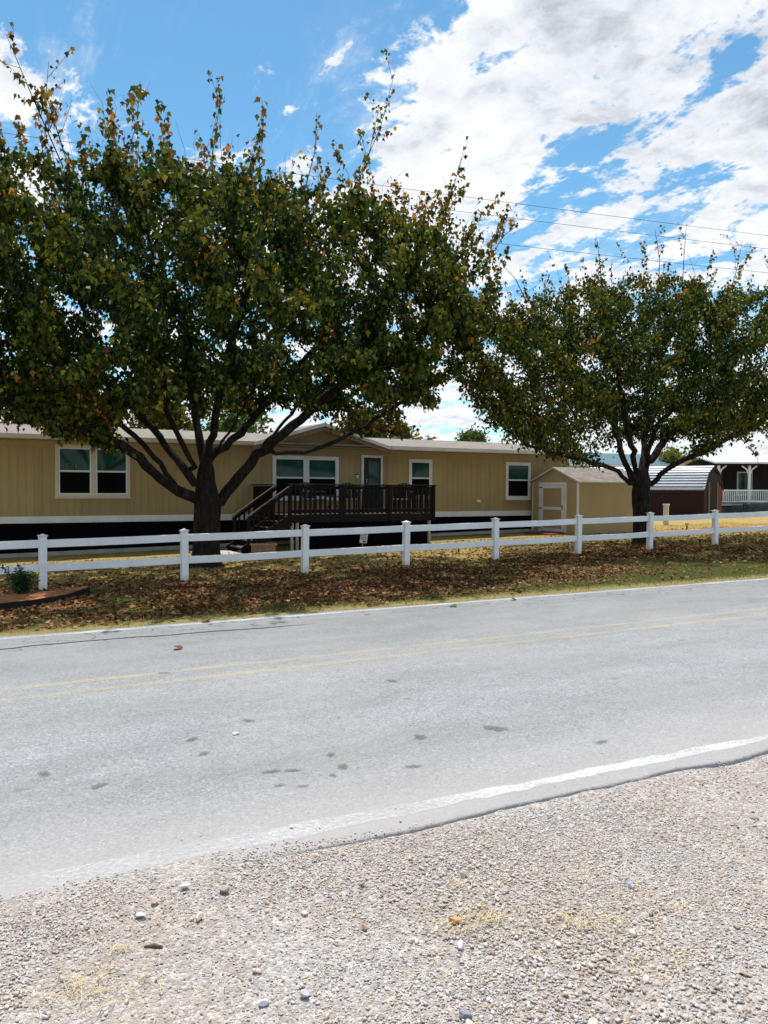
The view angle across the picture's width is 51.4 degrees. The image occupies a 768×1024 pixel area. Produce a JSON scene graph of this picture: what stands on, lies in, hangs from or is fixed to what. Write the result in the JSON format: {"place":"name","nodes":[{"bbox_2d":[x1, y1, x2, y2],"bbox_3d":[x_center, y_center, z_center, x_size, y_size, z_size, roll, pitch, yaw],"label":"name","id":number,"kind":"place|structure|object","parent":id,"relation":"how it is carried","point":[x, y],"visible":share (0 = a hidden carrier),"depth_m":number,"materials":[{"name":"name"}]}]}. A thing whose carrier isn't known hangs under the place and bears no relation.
{"place":"outdoors","nodes":[
{"label":"outdoors","id":0,"kind":"place"},
{"bbox_2d":[189,550,241,554],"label":"path","id":1,"kind":"structure","parent":0,"point":[224,552],"depth_m":21.77,"materials":[{"name":"concrete"}]},
{"bbox_2d":[0,578,767,900],"bbox_3d":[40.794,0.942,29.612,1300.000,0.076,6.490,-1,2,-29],"label":"road","id":2,"kind":"structure","parent":0,"point":[121,750],"depth_m":5.58,"materials":[{"name":"grey asphalt"}]},
{"bbox_2d":[0,578,767,639],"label":"edge line","id":3,"kind":"object","parent":2,"relation":"on","point":[350,611],"visible":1,"depth_m":10.19,"materials":[{"name":"white paint"}]},
{"bbox_2d":[70,735,767,874],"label":"edge line","id":4,"kind":"object","parent":2,"relation":"on","point":[631,763],"visible":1,"depth_m":4.55,"materials":[{"name":"white paint"}]},
{"bbox_2d":[0,727,767,1023],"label":"gravel shoulder","id":5,"kind":"object","parent":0,"point":[246,1000],"visible":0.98,"depth_m":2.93,"materials":[{"name":"grey gravel"}]},
{"bbox_2d":[135,912,145,916],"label":"rock","id":6,"kind":"object","parent":5,"relation":"on","point":[139,914],"visible":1,"depth_m":2.99,"materials":[{"name":"stone"}]},
{"bbox_2d":[144,943,162,948],"bbox_3d":[-0.813,1.530,2.820,0.067,0.016,0.015,0,2,5],"label":"stick","id":7,"kind":"object","parent":5,"relation":"on","point":[155,945],"visible":1,"depth_m":2.81,"materials":[{"name":"brown wood"}]},
{"bbox_2d":[151,897,157,903],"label":"rock","id":8,"kind":"object","parent":5,"relation":"on","point":[154,900],"visible":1,"depth_m":3.07,"materials":[{"name":"stone"}]},
{"bbox_2d":[180,883,189,888],"bbox_3d":[-0.795,1.490,3.182,0.045,0.018,0.025,-1,2,-29],"label":"rock","id":9,"kind":"object","parent":5,"relation":"on","point":[183,885],"visible":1,"depth_m":3.18,"materials":[{"name":"stone"}]},
{"bbox_2d":[195,912,203,921],"bbox_3d":[-0.691,1.513,2.988,0.024,0.024,0.050,1,2,15],"label":"rock","id":10,"kind":"object","parent":5,"relation":"on","point":[199,916],"visible":1,"depth_m":2.98,"materials":[{"name":"stone"}]},
{"bbox_2d":[219,885,229,891],"bbox_3d":[-0.634,1.501,3.180,0.038,0.022,0.037,-1,2,-29],"label":"rock","id":11,"kind":"object","parent":5,"relation":"on","point":[224,888],"visible":1,"depth_m":3.17,"materials":[{"name":"stone"}]},
{"bbox_2d":[259,998,268,1006],"bbox_3d":[-0.384,1.554,2.534,0.033,0.018,0.029,-1,2,-29],"label":"rock","id":12,"kind":"object","parent":5,"relation":"on","point":[263,1002],"visible":1,"depth_m":2.52,"materials":[{"name":"stone"}]},
{"bbox_2d":[300,989,308,997],"bbox_3d":[-0.256,1.548,2.568,0.032,0.018,0.022,0,2,6],"label":"rock","id":13,"kind":"object","parent":5,"relation":"on","point":[304,993],"visible":1,"depth_m":2.56,"materials":[{"name":"stone"}]},
{"bbox_2d":[23,845,728,1023],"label":"straw","id":14,"kind":"object","parent":5,"relation":"on","point":[116,945],"visible":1,"depth_m":2.79,"materials":[{"name":"yellow plant"}]},
{"bbox_2d":[448,917,461,923],"bbox_3d":[0.266,1.526,2.985,0.052,0.026,0.026,0,2,-4],"label":"rock","id":15,"kind":"object","parent":5,"relation":"on","point":[454,919],"visible":0.99,"depth_m":2.98,"materials":[{"name":"stone"}]},
{"bbox_2d":[457,940,462,948],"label":"rock","id":16,"kind":"object","parent":5,"relation":"on","point":[459,944],"visible":1,"depth_m":2.82,"materials":[{"name":"stone"}]},
{"bbox_2d":[459,870,467,877],"bbox_3d":[0.331,1.512,3.336,0.040,0.028,0.021,-1,2,-29],"label":"rock","id":17,"kind":"object","parent":5,"relation":"on","point":[463,873],"visible":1,"depth_m":3.33,"materials":[{"name":"stone"}]},
{"bbox_2d":[459,1009,472,1018],"bbox_3d":[0.251,1.542,2.453,0.045,0.022,0.029,1,2,12],"label":"rock","id":18,"kind":"object","parent":5,"relation":"on","point":[464,1014],"visible":1,"depth_m":2.44,"materials":[{"name":"stone"}]},
{"bbox_2d":[627,882,633,887],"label":"rock","id":19,"kind":"object","parent":5,"relation":"on","point":[630,884],"visible":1,"depth_m":3.26,"materials":[{"name":"stone"}]},
{"bbox_2d":[0,516,767,636],"bbox_3d":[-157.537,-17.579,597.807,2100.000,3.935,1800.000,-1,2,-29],"label":"lawn","id":20,"kind":"structure","parent":0,"point":[763,520],"depth_m":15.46,"materials":[{"name":"plant"}]},
{"bbox_2d":[0,586,87,602],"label":"mulch bed","id":21,"kind":"object","parent":20,"relation":"on","point":[19,597],"visible":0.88,"depth_m":11.92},
{"bbox_2d":[0,563,40,593],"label":"shrub","id":22,"kind":"object","parent":21,"relation":"on","point":[19,579],"visible":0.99,"depth_m":12.10,"materials":[{"name":"green plant"}]},
{"bbox_2d":[0,587,89,610],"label":"bed edging","id":23,"kind":"object","parent":20,"relation":"on","point":[18,604],"visible":0.46,"depth_m":11.42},
{"bbox_2d":[1,395,100,423],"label":"background tree","id":24,"kind":"object","parent":20,"relation":"on","point":[14,417],"depth_m":34.06,"materials":[{"name":"green plant"}]},
{"bbox_2d":[125,400,203,430],"bbox_3d":[-11.172,-2.759,38.716,4.797,7.154,4.444,-1,2,-29],"label":"background tree","id":25,"kind":"object","parent":20,"relation":"on","point":[156,416],"visible":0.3,"depth_m":37.82,"materials":[{"name":"green plant"}]},
{"bbox_2d":[186,382,276,433],"bbox_3d":[-6.886,-3.024,38.784,5.267,7.611,6.806,-1,2,-29],"label":"background tree","id":26,"kind":"object","parent":20,"relation":"on","point":[226,422],"visible":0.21,"depth_m":37.31,"materials":[{"name":"green plant"}]},
{"bbox_2d":[0,22,518,567],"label":"maple tree","id":27,"kind":"object","parent":20,"relation":"on","point":[50,386],"visible":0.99,"depth_m":15.14,"materials":[{"name":"green plant"}]},
{"bbox_2d":[250,543,276,552],"bbox_3d":[-3.203,0.996,21.217,0.620,0.305,0.430,-1,2,-29],"label":"planter box","id":28,"kind":"object","parent":20,"relation":"on","point":[262,547],"visible":0.8,"depth_m":21.07,"materials":[{"name":"brown wood"}]},
{"bbox_2d":[0,423,568,558],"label":"mobile home","id":29,"kind":"object","parent":20,"relation":"on","point":[51,488],"visible":0.52,"depth_m":24.34,"materials":[{"name":"beige"}]},
{"bbox_2d":[55,444,130,498],"bbox_3d":[-8.142,-1.121,22.393,2.040,1.495,0.064,-1,2,-29],"label":"window","id":30,"kind":"structure","parent":29,"relation":"in","point":[80,473],"depth_m":22.35,"materials":[{"name":"white glass"}]},
{"bbox_2d":[272,455,338,500],"bbox_3d":[-2.477,-1.073,25.510,2.330,1.425,0.064,-1,2,-29],"label":"window","id":31,"kind":"structure","parent":29,"relation":"in","point":[286,470],"depth_m":25.46,"materials":[{"name":"white glass"}]},
{"bbox_2d":[361,455,382,508],"bbox_3d":[-0.402,-0.961,26.668,0.800,1.860,0.039,-1,2,-29],"label":"door","id":32,"kind":"structure","parent":29,"relation":"in","point":[371,473],"depth_m":26.64,"materials":[{"name":"white plastic"}]},
{"bbox_2d":[409,459,431,486],"bbox_3d":[1.270,-1.128,27.568,0.980,1.385,0.064,-1,2,-29],"label":"window","id":33,"kind":"structure","parent":29,"relation":"in","point":[420,470],"depth_m":27.57,"materials":[{"name":"white glass"}]},
{"bbox_2d":[505,462,531,499],"bbox_3d":[4.985,-1.142,29.611,1.200,1.405,0.064,-1,2,-29],"label":"window","id":34,"kind":"structure","parent":29,"relation":"in","point":[518,474],"depth_m":29.62,"materials":[{"name":"white glass"}]},
{"bbox_2d":[226,484,436,553],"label":"deck","id":35,"kind":"structure","parent":20,"relation":"on","point":[395,513],"depth_m":22.97,"materials":[{"name":"brown wood"}]},
{"bbox_2d":[297,482,323,514],"bbox_3d":[-2.108,-0.406,23.213,0.666,0.943,0.678,-1,2,-43],"label":"patio chair","id":36,"kind":"object","parent":35,"relation":"on","point":[308,493],"visible":0.49,"depth_m":23.36,"materials":[{"name":"black plastic"}]},
{"bbox_2d":[342,482,361,513],"bbox_3d":[-1.013,-0.421,23.872,0.666,0.943,0.678,0,2,-17],"label":"patio chair","id":37,"kind":"object","parent":35,"relation":"on","point":[356,493],"visible":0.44,"depth_m":24.11,"materials":[{"name":"black plastic"}]},
{"bbox_2d":[392,483,412,507],"bbox_3d":[0.575,-0.438,24.673,0.666,0.943,0.678,1,2,11],"label":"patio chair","id":38,"kind":"object","parent":35,"relation":"on","point":[402,492],"visible":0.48,"depth_m":24.88,"materials":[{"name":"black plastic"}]},
{"bbox_2d":[359,534,367,546],"bbox_3d":[-0.581,0.841,22.783,0.275,0.532,0.033,-1,2,-29],"label":"yard sign","id":39,"kind":"object","parent":20,"relation":"on","point":[363,538],"visible":0.85,"depth_m":22.77,"materials":[{"name":"white plastic"}]},
{"bbox_2d":[340,413,406,438],"bbox_3d":[-1.158,-2.326,40.723,5.256,5.929,3.703,-1,2,-29],"label":"background tree","id":40,"kind":"object","parent":20,"relation":"on","point":[371,435],"visible":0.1,"depth_m":39.94,"materials":[{"name":"green plant"}]},
{"bbox_2d":[0,526,767,632],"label":"fallen leaves","id":41,"kind":"object","parent":20,"relation":"on","point":[397,580],"visible":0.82,"depth_m":14.29,"materials":[{"name":"brown plant"}]},
{"bbox_2d":[0,509,767,590],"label":"rail fence","id":42,"kind":"object","parent":20,"relation":"on","point":[42,544],"visible":0.94,"depth_m":16.30,"materials":[{"name":"white plastic"}]},
{"bbox_2d":[383,421,436,439],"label":"background tree","id":43,"kind":"object","parent":20,"relation":"on","point":[410,436],"visible":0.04,"depth_m":43.28,"materials":[{"name":"green plant"}]},
{"bbox_2d":[454,425,491,441],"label":"background tree","id":44,"kind":"object","parent":20,"relation":"on","point":[472,436],"visible":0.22,"depth_m":58.95,"materials":[{"name":"green plant"}]},
{"bbox_2d":[524,532,563,535],"bbox_3d":[5.728,0.792,28.518,0.690,0.100,1.500,-1,2,-29],"label":"door step","id":45,"kind":"object","parent":20,"relation":"on","point":[543,533],"depth_m":28.18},
{"bbox_2d":[529,467,632,534],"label":"garden shed","id":46,"kind":"structure","parent":20,"relation":"on","point":[558,493],"depth_m":28.40,"materials":[{"name":"beige wood"}]},
{"bbox_2d":[538,482,566,532],"bbox_3d":[6.025,-0.168,28.697,0.094,1.790,1.480,-1,2,-29],"label":"door","id":47,"kind":"structure","parent":46,"relation":"in","point":[552,495],"depth_m":28.66,"materials":[{"name":"beige wood"}]},
{"bbox_2d":[445,224,767,544],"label":"maple tree","id":48,"kind":"object","parent":20,"relation":"on","point":[725,389],"visible":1,"depth_m":20.71,"materials":[{"name":"green plant"}]},
{"bbox_2d":[569,452,672,467],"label":"neighbor house","id":49,"kind":"structure","parent":20,"relation":"on","point":[615,461],"depth_m":55.56,"materials":[{"name":"white"}]},
{"bbox_2d":[591,466,723,515],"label":"barn shed","id":50,"kind":"structure","parent":20,"relation":"on","point":[686,490],"depth_m":40.46,"materials":[{"name":"red"}]},
{"bbox_2d":[708,482,717,513],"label":"door","id":51,"kind":"structure","parent":50,"relation":"in","point":[712,487],"depth_m":40.47,"materials":[{"name":"brown wood"}]},
{"bbox_2d":[663,504,669,524],"bbox_3d":[12.010,0.147,34.008,0.280,0.980,0.280,-1,2,-29],"label":"utility pipe","id":52,"kind":"object","parent":20,"relation":"on","point":[665,509],"visible":0.67,"depth_m":33.91,"materials":[{"name":"beige plastic"}]},
{"bbox_2d":[658,445,689,461],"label":"background tree","id":53,"kind":"object","parent":20,"relation":"on","point":[670,454],"visible":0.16,"depth_m":57.76,"materials":[{"name":"green plant"}]},
{"bbox_2d":[679,456,767,512],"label":"porch house","id":54,"kind":"structure","parent":20,"relation":"on","point":[744,477],"depth_m":47.29,"materials":[{"name":"metal"}]},
{"bbox_2d":[724,470,733,500],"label":"door","id":55,"kind":"structure","parent":54,"relation":"in","point":[728,474],"depth_m":47.31,"materials":[{"name":"wood"}]},
{"bbox_2d":[737,472,752,494],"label":"window","id":56,"kind":"structure","parent":54,"relation":"in","point":[742,477],"depth_m":47.30,"materials":[{"name":"white glass"}]},
{"bbox_2d":[728,504,767,512],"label":"block pile","id":57,"kind":"object","parent":20,"relation":"on","point":[750,508],"visible":0.67,"depth_m":43.77,"materials":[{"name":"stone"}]},
{"bbox_2d":[738,500,767,502],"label":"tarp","id":58,"kind":"object","parent":57,"relation":"on","point":[750,501],"visible":1,"depth_m":43.91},
{"bbox_2d":[0,0,767,455],"label":"sky","id":59,"kind":"structure","parent":0,"point":[650,110],"materials":[{"name":"blue"}]},
{"bbox_2d":[2,132,767,235],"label":"power line","id":60,"kind":"object","parent":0,"point":[447,194],"visible":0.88,"depth_m":28.21,"materials":[{"name":"metal"}]},
{"bbox_2d":[10,152,765,248],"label":"power line","id":61,"kind":"object","parent":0,"point":[541,221],"visible":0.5,"depth_m":29.76,"materials":[{"name":"metal"}]},
{"bbox_2d":[28,187,766,272],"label":"power line","id":62,"kind":"object","parent":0,"point":[578,252],"visible":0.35,"depth_m":29.79,"materials":[{"name":"metal"}]}
]}

